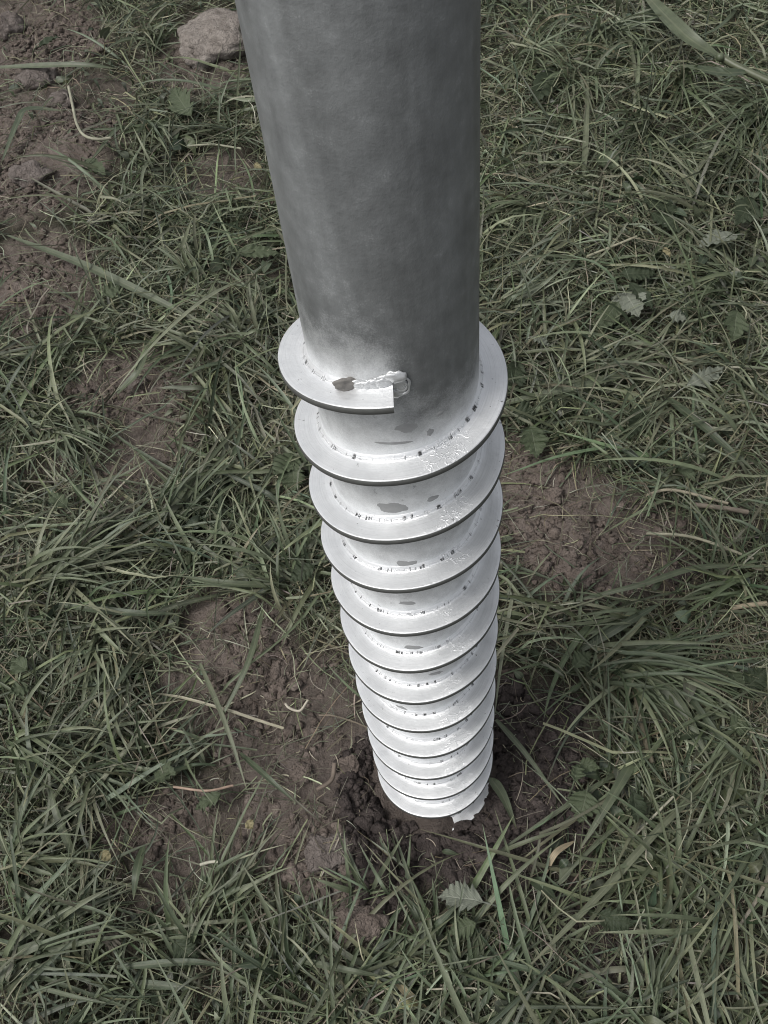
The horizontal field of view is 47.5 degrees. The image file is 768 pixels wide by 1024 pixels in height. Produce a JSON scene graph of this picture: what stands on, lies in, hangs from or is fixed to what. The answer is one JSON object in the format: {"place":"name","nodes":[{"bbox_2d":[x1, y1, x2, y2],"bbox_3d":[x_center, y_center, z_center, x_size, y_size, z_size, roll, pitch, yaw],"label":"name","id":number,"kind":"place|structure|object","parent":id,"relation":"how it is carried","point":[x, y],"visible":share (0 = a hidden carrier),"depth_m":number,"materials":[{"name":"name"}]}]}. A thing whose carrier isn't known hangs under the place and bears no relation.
{"place":"outdoors","nodes":[
{"label":"outdoors","id":0,"kind":"place"},
{"bbox_2d":[0,0,767,1023],"bbox_3d":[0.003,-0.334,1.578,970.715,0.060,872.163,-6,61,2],"label":"ground","id":1,"kind":"structure","parent":0,"point":[324,758],"depth_m":1.34,"materials":[{"name":"soil"}]},
{"bbox_2d":[0,10,26,40],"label":"soil clod","id":2,"kind":"object","parent":1,"relation":"on","point":[10,22],"visible":0.87,"depth_m":2.08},
{"bbox_2d":[8,159,53,187],"bbox_3d":[-0.731,-0.699,1.809,0.096,0.039,0.072,-16,62,-4],"label":"soil clod","id":3,"kind":"object","parent":1,"relation":"on","point":[28,169],"visible":0.93,"depth_m":1.79,"materials":[{"name":"soil"}]},
{"bbox_2d":[2,106,60,159],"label":"grass strand","id":4,"kind":"object","parent":1,"relation":"on","point":[19,116],"depth_m":1.85},
{"bbox_2d":[14,62,57,90],"bbox_3d":[-0.797,-0.994,2.002,0.106,0.051,0.074,-6,61,2],"label":"soil clod","id":5,"kind":"object","parent":1,"relation":"on","point":[41,74],"visible":0.83,"depth_m":1.98,"materials":[{"name":"soil"}]},
{"bbox_2d":[32,35,59,58],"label":"weed leaf","id":6,"kind":"object","parent":1,"relation":"on","point":[45,40],"visible":1,"depth_m":2.04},
{"bbox_2d":[0,62,116,68],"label":"grass strand","id":7,"kind":"object","parent":1,"relation":"on","point":[55,64],"depth_m":1.96},
{"bbox_2d":[46,89,75,107],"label":"soil clod","id":8,"kind":"object","parent":1,"relation":"on","point":[59,96],"visible":0.69,"depth_m":1.94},
{"bbox_2d":[49,787,79,867],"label":"grass strand","id":9,"kind":"object","parent":1,"relation":"on","point":[55,812],"depth_m":1.16},
{"bbox_2d":[67,85,110,140],"bbox_3d":[-0.654,-0.852,1.873,0.048,0.026,0.243,-31,64,-12],"label":"dry stalk","id":10,"kind":"object","parent":1,"relation":"on","point":[77,124],"visible":1,"depth_m":1.84,"materials":[{"name":"beige plant"}]},
{"bbox_2d":[81,157,105,174],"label":"weed leaf","id":11,"kind":"object","parent":1,"relation":"on","point":[100,168],"visible":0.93,"depth_m":1.77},
{"bbox_2d":[86,38,111,57],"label":"soil clod","id":12,"kind":"object","parent":1,"relation":"on","point":[99,49],"visible":0.7,"depth_m":2.03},
{"bbox_2d":[83,910,115,938],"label":"weed leaf","id":13,"kind":"object","parent":1,"relation":"on","point":[93,931],"visible":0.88,"depth_m":1.11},
{"bbox_2d":[7,235,208,325],"bbox_3d":[-0.527,-0.445,1.642,0.513,0.021,0.016,28,67,18],"label":"grass strand","id":14,"kind":"object","parent":1,"relation":"on","point":[117,280],"depth_m":1.63},
{"bbox_2d":[101,283,120,310],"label":"weed leaf","id":15,"kind":"object","parent":1,"relation":"on","point":[110,290],"visible":0.98,"depth_m":1.61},
{"bbox_2d":[102,925,126,950],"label":"weed leaf","id":16,"kind":"object","parent":1,"relation":"on","point":[113,942],"visible":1,"depth_m":1.10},
{"bbox_2d":[58,602,179,615],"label":"grass strand","id":17,"kind":"object","parent":1,"relation":"on","point":[129,612],"depth_m":1.30},
{"bbox_2d":[116,344,148,393],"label":"grass strand","id":18,"kind":"object","parent":1,"relation":"on","point":[131,378],"depth_m":1.53},
{"bbox_2d":[126,376,147,389],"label":"soil clod","id":19,"kind":"object","parent":1,"relation":"on","point":[134,382],"visible":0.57,"depth_m":1.55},
{"bbox_2d":[132,845,145,899],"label":"grass strand","id":20,"kind":"object","parent":1,"relation":"on","point":[137,865],"depth_m":1.13},
{"bbox_2d":[110,958,223,969],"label":"grass strand","id":21,"kind":"object","parent":1,"relation":"on","point":[154,963],"depth_m":1.09},
{"bbox_2d":[167,87,204,141],"bbox_3d":[-0.418,-0.858,1.874,0.168,0.061,0.060,39,71,22],"label":"weed leaf","id":22,"kind":"object","parent":1,"relation":"on","point":[181,100],"visible":0.97,"depth_m":1.87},
{"bbox_2d":[173,784,233,791],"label":"dry stalk","id":23,"kind":"object","parent":1,"relation":"on","point":[205,790],"visible":0.98,"depth_m":1.18,"materials":[{"name":"beige plant"}]},
{"bbox_2d":[177,7,245,71],"bbox_3d":[-0.390,-1.081,1.992,0.174,0.077,0.180,-26,63,-9],"label":"stone","id":24,"kind":"object","parent":1,"relation":"on","point":[206,35],"visible":0.76,"depth_m":1.96,"materials":[{"name":"stone"}]},
{"bbox_2d":[188,143,241,149],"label":"dry stalk","id":25,"kind":"object","parent":1,"relation":"on","point":[211,144],"visible":1,"depth_m":1.81,"materials":[{"name":"beige plant"}]},
{"bbox_2d":[194,791,242,810],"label":"weed leaf","id":26,"kind":"object","parent":1,"relation":"on","point":[205,801],"visible":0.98,"depth_m":1.17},
{"bbox_2d":[199,663,247,791],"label":"grass strand","id":27,"kind":"object","parent":1,"relation":"on","point":[218,707],"depth_m":1.22},
{"bbox_2d":[214,610,263,730],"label":"grass strand","id":28,"kind":"object","parent":1,"relation":"on","point":[255,638],"depth_m":1.25},
{"bbox_2d":[222,245,277,260],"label":"weed leaf","id":29,"kind":"object","parent":1,"relation":"on","point":[260,251],"visible":0.97,"depth_m":1.63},
{"bbox_2d":[239,752,295,802],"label":"grass strand","id":30,"kind":"object","parent":1,"relation":"on","point":[260,771],"depth_m":1.17},
{"bbox_2d":[271,453,300,474],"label":"weed leaf","id":31,"kind":"object","parent":1,"relation":"on","point":[279,464],"visible":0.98,"depth_m":1.40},
{"bbox_2d":[289,761,311,785],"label":"soil clod","id":32,"kind":"object","parent":1,"relation":"on","point":[298,771],"visible":1,"depth_m":1.19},
{"bbox_2d":[289,563,328,581],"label":"weed leaf","id":33,"kind":"object","parent":1,"relation":"on","point":[308,569],"visible":0.92,"depth_m":1.29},
{"bbox_2d":[303,832,349,874],"bbox_3d":[-0.072,0.448,1.143,0.068,0.031,0.054,-6,61,2],"label":"soil clod","id":34,"kind":"object","parent":1,"relation":"on","point":[316,857],"visible":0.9,"depth_m":1.13,"materials":[{"name":"soil"}]},
{"bbox_2d":[316,763,336,791],"bbox_3d":[-0.074,0.355,1.165,0.014,0.010,0.045,28,67,18],"label":"root","id":35,"kind":"object","parent":1,"relation":"on","point":[328,782],"visible":1,"depth_m":1.16,"materials":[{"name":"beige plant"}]},
{"bbox_2d":[338,754,361,773],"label":"soil clod","id":36,"kind":"object","parent":1,"relation":"on","point":[349,762],"visible":1,"depth_m":1.20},
{"bbox_2d":[334,903,389,946],"bbox_3d":[-0.028,0.513,1.088,0.073,0.037,0.051,-6,61,2],"label":"soil clod","id":37,"kind":"object","parent":1,"relation":"on","point":[366,922],"visible":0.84,"depth_m":1.08,"materials":[{"name":"soil"}]},
{"bbox_2d":[235,0,507,830],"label":"ground screw","id":38,"kind":"object","parent":1,"relation":"on","point":[368,111],"visible":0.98,"depth_m":0.53,"materials":[{"name":"white metal"}]},
{"bbox_2d":[332,377,355,390],"bbox_3d":[-0.023,-0.079,0.542,0.019,0.015,0.008,-9,72,-16],"label":"mud flake","id":39,"kind":"object","parent":38,"relation":"on","point":[344,384],"visible":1,"depth_m":0.54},
{"bbox_2d":[0,0,767,1023],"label":"grass","id":40,"kind":"structure","parent":1,"relation":"on","point":[34,748],"depth_m":1.34,"materials":[{"name":"plant"}]},
{"bbox_2d":[9,681,34,696],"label":"weed leaf","id":41,"kind":"object","parent":40,"relation":"on","point":[17,688],"visible":0.98,"depth_m":1.25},
{"bbox_2d":[0,938,64,966],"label":"grass strand","id":42,"kind":"object","parent":40,"relation":"on","point":[32,947],"depth_m":1.10},
{"bbox_2d":[9,656,55,689],"bbox_3d":[-0.517,0.236,1.278,0.066,0.060,0.026,25,67,17],"label":"weed leaf","id":43,"kind":"object","parent":40,"relation":"on","point":[18,665],"visible":0.99,"depth_m":1.26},
{"bbox_2d":[48,492,80,520],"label":"weed leaf","id":44,"kind":"object","parent":40,"relation":"on","point":[62,502],"visible":0.94,"depth_m":1.40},
{"bbox_2d":[129,980,198,989],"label":"grass strand","id":45,"kind":"object","parent":40,"relation":"on","point":[161,985],"depth_m":1.09},
{"bbox_2d":[153,758,175,783],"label":"weed leaf","id":46,"kind":"object","parent":40,"relation":"on","point":[166,767],"visible":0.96,"depth_m":1.19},
{"bbox_2d":[111,412,249,546],"bbox_3d":[-0.327,-0.038,1.402,0.043,0.021,0.353,37,70,21],"label":"grass strand","id":47,"kind":"object","parent":40,"relation":"on","point":[180,494],"depth_m":1.39},
{"bbox_2d":[166,932,198,958],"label":"weed leaf","id":48,"kind":"object","parent":40,"relation":"on","point":[178,947],"visible":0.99,"depth_m":1.09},
{"bbox_2d":[176,575,285,587],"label":"grass strand","id":49,"kind":"object","parent":40,"relation":"on","point":[235,583],"depth_m":1.31},
{"bbox_2d":[278,464,305,490],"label":"weed leaf","id":50,"kind":"object","parent":40,"relation":"on","point":[289,479],"visible":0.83,"depth_m":1.38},
{"bbox_2d":[290,956,383,976],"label":"grass strand","id":51,"kind":"object","parent":40,"relation":"on","point":[341,968],"depth_m":1.05},
{"bbox_2d":[449,916,486,939],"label":"weed leaf","id":52,"kind":"object","parent":40,"relation":"on","point":[466,926],"visible":0.99,"depth_m":1.05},
{"bbox_2d":[507,355,526,395],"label":"weed leaf","id":53,"kind":"object","parent":40,"relation":"on","point":[519,369],"visible":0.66,"depth_m":1.49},
{"bbox_2d":[501,400,537,425],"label":"weed leaf","id":54,"kind":"object","parent":40,"relation":"on","point":[523,406],"visible":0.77,"depth_m":1.44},
{"bbox_2d":[495,719,562,804],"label":"grass strand","id":55,"kind":"object","parent":40,"relation":"on","point":[516,742],"depth_m":1.16},
{"bbox_2d":[532,66,558,104],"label":"weed leaf","id":56,"kind":"object","parent":40,"relation":"on","point":[541,93],"visible":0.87,"depth_m":1.80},
{"bbox_2d":[505,348,619,354],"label":"grass strand","id":57,"kind":"object","parent":40,"relation":"on","point":[555,349],"depth_m":1.49},
{"bbox_2d":[506,372,638,404],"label":"grass strand","id":58,"kind":"object","parent":40,"relation":"on","point":[589,383],"depth_m":1.46},
{"bbox_2d":[582,70,588,178],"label":"grass strand","id":59,"kind":"object","parent":40,"relation":"on","point":[586,132],"depth_m":1.72},
{"bbox_2d":[577,747,642,852],"bbox_3d":[0.296,0.372,1.137,0.014,0.036,0.172,32,69,20],"label":"grass strand","id":60,"kind":"object","parent":40,"relation":"on","point":[623,777],"depth_m":1.12},
{"bbox_2d":[586,235,636,257],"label":"dry stalk","id":61,"kind":"object","parent":40,"relation":"on","point":[611,246],"visible":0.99,"depth_m":1.58,"materials":[{"name":"beige plant"}]},
{"bbox_2d":[579,601,663,651],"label":"grass strand","id":62,"kind":"object","parent":40,"relation":"on","point":[615,629],"depth_m":1.24},
{"bbox_2d":[617,287,645,317],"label":"weed leaf","id":63,"kind":"object","parent":40,"relation":"on","point":[628,301],"visible":0.96,"depth_m":1.52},
{"bbox_2d":[531,758,734,964],"bbox_3d":[0.322,0.431,1.107,0.388,0.041,0.013,-38,65,-15],"label":"grass strand","id":64,"kind":"object","parent":40,"relation":"on","point":[635,854],"depth_m":1.08},
{"bbox_2d":[617,279,653,309],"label":"weed leaf","id":65,"kind":"object","parent":40,"relation":"on","point":[636,288],"visible":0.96,"depth_m":1.52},
{"bbox_2d":[628,402,647,437],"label":"weed leaf","id":66,"kind":"object","parent":40,"relation":"on","point":[633,419],"visible":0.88,"depth_m":1.41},
{"bbox_2d":[632,687,654,763],"bbox_3d":[0.352,0.290,1.187,0.009,0.014,0.105,-6,61,2],"label":"grass blade","id":67,"kind":"object","parent":40,"relation":"on","point":[651,758],"visible":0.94,"depth_m":1.18,"materials":[{"name":"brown plant"}]},
{"bbox_2d":[632,796,673,839],"bbox_3d":[0.342,0.396,1.121,0.088,0.006,0.004,-38,65,-15],"label":"dry stalk","id":68,"kind":"object","parent":40,"relation":"on","point":[669,800],"visible":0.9,"depth_m":1.12,"materials":[{"name":"beige plant"}]},
{"bbox_2d":[563,563,754,603],"bbox_3d":[0.403,0.099,1.272,0.289,0.028,0.016,-13,61,-2],"label":"grass strand","id":69,"kind":"object","parent":40,"relation":"on","point":[665,576],"depth_m":1.27},
{"bbox_2d":[621,658,709,759],"bbox_3d":[0.394,0.264,1.195,0.028,0.024,0.183,-33,64,-13],"label":"grass strand","id":70,"kind":"object","parent":40,"relation":"on","point":[666,693],"depth_m":1.18},
{"bbox_2d":[646,488,728,504],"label":"dry stalk","id":71,"kind":"object","parent":40,"relation":"on","point":[687,492],"visible":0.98,"depth_m":1.35,"materials":[{"name":"beige plant"}]},
{"bbox_2d":[672,366,723,396],"bbox_3d":[0.518,-0.211,1.462,0.112,0.048,0.042,-10,61,-1],"label":"weed leaf","id":72,"kind":"object","parent":40,"relation":"on","point":[697,381],"visible":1,"depth_m":1.45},
{"bbox_2d":[646,532,753,559],"bbox_3d":[0.473,0.046,1.307,0.158,0.013,0.016,12,63,11],"label":"twig","id":73,"kind":"object","parent":40,"relation":"on","point":[696,538],"visible":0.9,"depth_m":1.31,"materials":[{"name":"brown plant"}]},
{"bbox_2d":[646,0,767,85],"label":"grass plant","id":74,"kind":"object","parent":40,"relation":"on","point":[671,20],"depth_m":1.74,"materials":[{"name":"plant"}]},
{"bbox_2d":[657,649,757,771],"bbox_3d":[0.431,0.267,1.192,0.024,0.024,0.216,-28,63,-10],"label":"grass strand","id":75,"kind":"object","parent":40,"relation":"on","point":[701,711],"depth_m":1.17},
{"bbox_2d":[663,396,758,474],"bbox_3d":[0.520,-0.124,1.403,0.021,0.029,0.208,-32,64,-12],"label":"grass strand","id":76,"kind":"object","parent":40,"relation":"on","point":[705,427],"depth_m":1.39},
{"bbox_2d":[699,229,748,246],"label":"weed leaf","id":77,"kind":"object","parent":40,"relation":"on","point":[723,235],"visible":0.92,"depth_m":1.58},
{"bbox_2d":[731,601,767,609],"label":"dry stalk","id":78,"kind":"object","parent":40,"relation":"on","point":[750,604],"visible":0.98,"depth_m":1.26,"materials":[{"name":"beige plant"}]},
{"bbox_2d":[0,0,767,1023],"bbox_3d":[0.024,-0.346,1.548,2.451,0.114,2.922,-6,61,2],"label":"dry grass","id":79,"kind":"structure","parent":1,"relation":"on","point":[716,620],"depth_m":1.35,"materials":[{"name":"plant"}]},
{"bbox_2d":[694,502,748,513],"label":"twig","id":80,"kind":"object","parent":79,"relation":"on","point":[728,508],"visible":0.98,"depth_m":1.33,"materials":[{"name":"wood"}]},
{"bbox_2d":[0,0,767,1023],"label":"leaves","id":81,"kind":"object","parent":1,"relation":"on","point":[596,794],"visible":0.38,"depth_m":1.36,"materials":[{"name":"green plant"}]},
{"bbox_2d":[401,820,418,833],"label":"soil clod","id":82,"kind":"object","parent":1,"relation":"on","point":[412,825],"visible":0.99,"depth_m":1.17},
{"bbox_2d":[396,984,426,1007],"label":"withered strand","id":83,"kind":"object","parent":1,"relation":"on","point":[400,988],"visible":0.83,"depth_m":1.05,"materials":[{"name":"beige plant"}]},
{"bbox_2d":[415,833,441,858],"bbox_3d":[0.058,0.444,1.160,0.041,0.019,0.033,-6,61,2],"label":"soil clod","id":84,"kind":"object","parent":1,"relation":"on","point":[421,841],"visible":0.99,"depth_m":1.15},
{"bbox_2d":[431,856,459,878],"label":"soil clod","id":85,"kind":"object","parent":1,"relation":"on","point":[449,865],"visible":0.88,"depth_m":1.13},
{"bbox_2d":[453,820,471,831],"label":"soil clod","id":86,"kind":"object","parent":1,"relation":"on","point":[463,825],"visible":1,"depth_m":1.17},
{"bbox_2d":[449,832,480,859],"bbox_3d":[0.107,0.444,1.153,0.047,0.027,0.038,-6,61,2],"label":"soil clod","id":87,"kind":"object","parent":1,"relation":"on","point":[458,847],"visible":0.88,"depth_m":1.14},
{"bbox_2d":[438,880,505,911],"bbox_3d":[0.109,0.478,1.087,0.088,0.060,0.038,-6,61,2],"label":"weed leaf","id":88,"kind":"object","parent":1,"relation":"on","point":[451,896],"visible":0.99,"depth_m":1.07,"materials":[{"name":"plant"}]},
{"bbox_2d":[489,777,516,828],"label":"grass strand","id":89,"kind":"object","parent":1,"relation":"on","point":[498,788],"depth_m":1.15},
{"bbox_2d":[519,423,548,457],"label":"weed leaf","id":90,"kind":"object","parent":1,"relation":"on","point":[529,439],"visible":0.99,"depth_m":1.41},
{"bbox_2d":[522,335,548,347],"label":"weed leaf","id":91,"kind":"object","parent":1,"relation":"on","point":[544,340],"visible":0.84,"depth_m":1.50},
{"bbox_2d":[528,471,549,485],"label":"soil clod","id":92,"kind":"object","parent":1,"relation":"on","point":[534,479],"visible":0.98,"depth_m":1.40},
{"bbox_2d":[331,513,762,995],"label":"damp soil crumbs","id":93,"kind":"object","parent":1,"relation":"on","point":[374,820],"visible":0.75,"depth_m":1.17,"materials":[{"name":"soil"}]},
{"bbox_2d":[497,827,568,854],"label":"grass strand","id":94,"kind":"object","parent":93,"relation":"on","point":[521,843],"depth_m":1.10},
{"bbox_2d":[568,764,585,796],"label":"weed leaf","id":95,"kind":"object","parent":93,"relation":"on","point":[577,772],"visible":1,"depth_m":1.13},
{"bbox_2d":[566,780,602,822],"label":"weed leaf","id":96,"kind":"object","parent":93,"relation":"on","point":[579,800],"visible":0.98,"depth_m":1.12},
{"bbox_2d":[568,757,600,772],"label":"weed leaf","id":97,"kind":"object","parent":93,"relation":"on","point":[587,764],"visible":1,"depth_m":1.14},
{"bbox_2d":[542,486,561,504],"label":"soil clod","id":98,"kind":"object","parent":1,"relation":"on","point":[552,494],"visible":0.97,"depth_m":1.38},
{"bbox_2d":[544,509,560,521],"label":"soil clod","id":99,"kind":"object","parent":1,"relation":"on","point":[555,512],"visible":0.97,"depth_m":1.36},
{"bbox_2d":[547,841,573,872],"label":"withered strand","id":100,"kind":"object","parent":1,"relation":"on","point":[557,851],"visible":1,"depth_m":1.11,"materials":[{"name":"beige plant"}]},
{"bbox_2d":[558,650,591,685],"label":"weed leaf","id":101,"kind":"object","parent":1,"relation":"on","point":[581,660],"visible":1,"depth_m":1.23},
{"bbox_2d":[563,566,596,591],"bbox_3d":[0.296,0.101,1.309,0.050,0.026,0.043,-6,61,2],"label":"soil clod","id":102,"kind":"object","parent":1,"relation":"on","point":[589,581],"visible":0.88,"depth_m":1.30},
{"bbox_2d":[590,150,619,171],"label":"weed leaf","id":103,"kind":"object","parent":1,"relation":"on","point":[611,165],"visible":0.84,"depth_m":1.69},
{"bbox_2d":[578,906,633,934],"bbox_3d":[0.274,0.499,1.077,0.059,0.053,0.031,39,71,22],"label":"weed leaf","id":104,"kind":"object","parent":1,"relation":"on","point":[614,919],"visible":0.94,"depth_m":1.06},
{"bbox_2d":[597,301,621,329],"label":"weed leaf","id":105,"kind":"object","parent":1,"relation":"on","point":[612,311],"visible":0.8,"depth_m":1.52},
{"bbox_2d":[603,266,656,281],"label":"weed leaf","id":106,"kind":"object","parent":1,"relation":"on","point":[634,273],"visible":0.99,"depth_m":1.56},
{"bbox_2d":[620,2,640,113],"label":"grass strand","id":107,"kind":"object","parent":1,"relation":"on","point":[632,57],"depth_m":1.82},
{"bbox_2d":[626,784,647,822],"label":"weed leaf","id":108,"kind":"object","parent":1,"relation":"on","point":[636,801],"visible":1,"depth_m":1.12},
{"bbox_2d":[624,197,682,218],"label":"weed leaf","id":109,"kind":"object","parent":1,"relation":"on","point":[670,207],"visible":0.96,"depth_m":1.62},
{"bbox_2d":[638,210,681,235],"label":"weed leaf","id":110,"kind":"object","parent":1,"relation":"on","point":[657,217],"visible":0.9,"depth_m":1.60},
{"bbox_2d":[656,309,686,326],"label":"weed leaf","id":111,"kind":"object","parent":1,"relation":"on","point":[678,316],"visible":1,"depth_m":1.50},
{"bbox_2d":[672,465,694,481],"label":"weed leaf","id":112,"kind":"object","parent":1,"relation":"on","point":[687,472],"visible":0.93,"depth_m":1.36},
{"bbox_2d":[699,2,742,35],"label":"grass strand","id":113,"kind":"object","parent":1,"relation":"on","point":[727,19],"depth_m":1.85},
{"bbox_2d":[711,659,745,691],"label":"weed leaf","id":114,"kind":"object","parent":1,"relation":"on","point":[736,677],"visible":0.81,"depth_m":1.21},
{"bbox_2d":[720,712,748,735],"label":"weed leaf","id":115,"kind":"object","parent":1,"relation":"on","point":[733,724],"visible":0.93,"depth_m":1.18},
{"bbox_2d":[724,306,750,342],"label":"weed leaf","id":116,"kind":"object","parent":1,"relation":"on","point":[735,322],"visible":0.92,"depth_m":1.49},
{"bbox_2d":[733,197,760,225],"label":"weed leaf","id":117,"kind":"object","parent":1,"relation":"on","point":[740,216],"visible":0.98,"depth_m":1.58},
{"bbox_2d":[731,667,766,701],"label":"weed leaf","id":118,"kind":"object","parent":1,"relation":"on","point":[760,683],"visible":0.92,"depth_m":1.20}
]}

